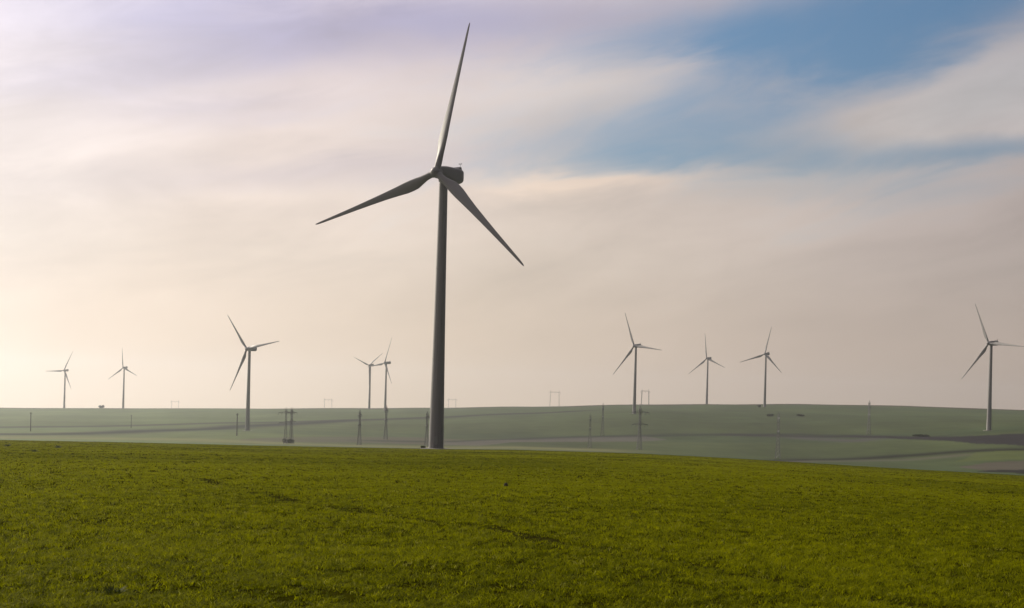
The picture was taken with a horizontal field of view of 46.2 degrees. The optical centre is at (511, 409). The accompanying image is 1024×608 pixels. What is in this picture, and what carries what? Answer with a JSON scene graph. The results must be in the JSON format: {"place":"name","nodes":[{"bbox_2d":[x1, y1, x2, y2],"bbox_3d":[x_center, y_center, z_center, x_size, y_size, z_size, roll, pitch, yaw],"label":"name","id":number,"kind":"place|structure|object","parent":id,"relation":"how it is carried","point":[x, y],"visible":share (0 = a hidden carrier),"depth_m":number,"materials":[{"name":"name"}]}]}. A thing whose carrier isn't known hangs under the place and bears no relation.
{"place":"outdoors","nodes":[
{"label":"outdoors","id":0,"kind":"place"},
{"bbox_2d":[0,404,1023,474],"bbox_3d":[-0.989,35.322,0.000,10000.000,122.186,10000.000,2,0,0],"label":"hills","id":1,"kind":"structure","parent":0,"point":[958,440],"depth_m":1196.00,"materials":[{"name":"green plant"}]},
{"bbox_2d":[54,354,71,407],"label":"wind turbine","id":2,"kind":"object","parent":1,"relation":"on","point":[65,374],"visible":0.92,"depth_m":2467.18,"materials":[{"name":"paint"}]},
{"bbox_2d":[110,351,136,407],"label":"wind turbine","id":3,"kind":"object","parent":1,"relation":"on","point":[125,367],"visible":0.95,"depth_m":2371.96,"materials":[{"name":"paint"}]},
{"bbox_2d":[228,316,278,430],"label":"wind turbine","id":4,"kind":"object","parent":1,"relation":"on","point":[247,419],"visible":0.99,"depth_m":1141.19,"materials":[{"name":"paint"}]},
{"bbox_2d":[279,407,291,443],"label":"lattice pylon","id":5,"kind":"object","parent":1,"relation":"on","point":[285,411],"visible":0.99,"depth_m":834.51,"materials":[{"name":"metal"}]},
{"bbox_2d":[282,438,293,442],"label":"bush","id":6,"kind":"object","parent":1,"relation":"on","point":[288,440],"visible":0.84,"depth_m":860.88,"materials":[{"name":"green plant"}]},
{"bbox_2d":[286,408,296,439],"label":"lattice pylon","id":7,"kind":"object","parent":1,"relation":"on","point":[291,423],"visible":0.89,"depth_m":921.79,"materials":[{"name":"metal"}]},
{"bbox_2d":[356,410,361,444],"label":"lattice pylon","id":8,"kind":"object","parent":1,"relation":"on","point":[359,424],"visible":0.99,"depth_m":882.55,"materials":[{"name":"metal"}]},
{"bbox_2d":[354,356,378,408],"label":"wind turbine","id":9,"kind":"object","parent":1,"relation":"on","point":[369,397],"visible":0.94,"depth_m":2212.99,"materials":[{"name":"paint"}]},
{"bbox_2d":[369,342,391,410],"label":"wind turbine","id":10,"kind":"object","parent":1,"relation":"on","point":[386,371],"visible":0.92,"depth_m":2027.30,"materials":[{"name":"paint"}]},
{"bbox_2d":[383,405,388,438],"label":"lattice pylon","id":11,"kind":"object","parent":1,"relation":"on","point":[386,419],"visible":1,"depth_m":1021.43,"materials":[{"name":"metal"}]},
{"bbox_2d":[316,23,523,448],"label":"wind turbine","id":12,"kind":"object","parent":1,"relation":"on","point":[450,179],"visible":0.98,"depth_m":343.83,"materials":[{"name":"paint"}]},
{"bbox_2d":[424,411,428,445],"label":"lattice pylon","id":13,"kind":"object","parent":1,"relation":"on","point":[426,426],"visible":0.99,"depth_m":877.32,"materials":[{"name":"metal"}]},
{"bbox_2d":[588,413,590,447],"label":"lattice pylon","id":14,"kind":"object","parent":1,"relation":"on","point":[590,431],"visible":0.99,"depth_m":895.43,"materials":[{"name":"metal"}]},
{"bbox_2d":[600,403,603,435],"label":"lattice pylon","id":15,"kind":"object","parent":1,"relation":"on","point":[602,418],"visible":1,"depth_m":1148.17,"materials":[{"name":"metal"}]},
{"bbox_2d":[614,314,659,413],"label":"wind turbine","id":16,"kind":"object","parent":1,"relation":"on","point":[636,346],"visible":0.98,"depth_m":1431.25,"materials":[{"name":"paint"}]},
{"bbox_2d":[634,406,648,449],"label":"lattice pylon","id":17,"kind":"object","parent":1,"relation":"on","point":[639,429],"visible":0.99,"depth_m":892.33,"materials":[{"name":"metal"}]},
{"bbox_2d":[690,338,724,403],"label":"wind turbine","id":18,"kind":"object","parent":1,"relation":"on","point":[708,360],"visible":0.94,"depth_m":2115.97,"materials":[{"name":"paint"}]},
{"bbox_2d":[742,327,780,406],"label":"wind turbine","id":19,"kind":"object","parent":1,"relation":"on","point":[769,358],"visible":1,"depth_m":1823.52,"materials":[{"name":"paint"}]},
{"bbox_2d":[775,412,780,458],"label":"lattice pylon","id":20,"kind":"object","parent":1,"relation":"on","point":[778,430],"visible":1,"depth_m":840.14,"materials":[{"name":"metal"}]},
{"bbox_2d":[866,400,870,434],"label":"lattice pylon","id":21,"kind":"object","parent":1,"relation":"on","point":[868,418],"visible":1,"depth_m":1128.93,"materials":[{"name":"metal"}]},
{"bbox_2d":[912,434,928,436],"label":"hedge","id":22,"kind":"object","parent":1,"relation":"on","point":[920,435],"visible":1,"depth_m":1065.21,"materials":[{"name":"green plant"}]},
{"bbox_2d":[962,304,1023,430],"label":"wind turbine","id":23,"kind":"object","parent":1,"relation":"on","point":[991,344],"visible":1,"depth_m":1067.36,"materials":[{"name":"paint"}]},
{"bbox_2d":[0,440,1023,607],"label":"field","id":24,"kind":"structure","parent":0,"point":[346,594],"depth_m":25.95,"materials":[{"name":"plant"}]},
{"bbox_2d":[101,584,126,595],"bbox_3d":[-4.317,1.960,12.991,0.358,0.114,0.326,2,0,0],"label":"weed","id":25,"kind":"object","parent":24,"relation":"on","point":[110,589],"visible":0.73,"depth_m":13.00,"materials":[{"name":"green plant"}]},
{"bbox_2d":[0,0,1023,409],"label":"sky","id":26,"kind":"structure","parent":0,"point":[844,179],"materials":[{"name":"white"}]}
]}

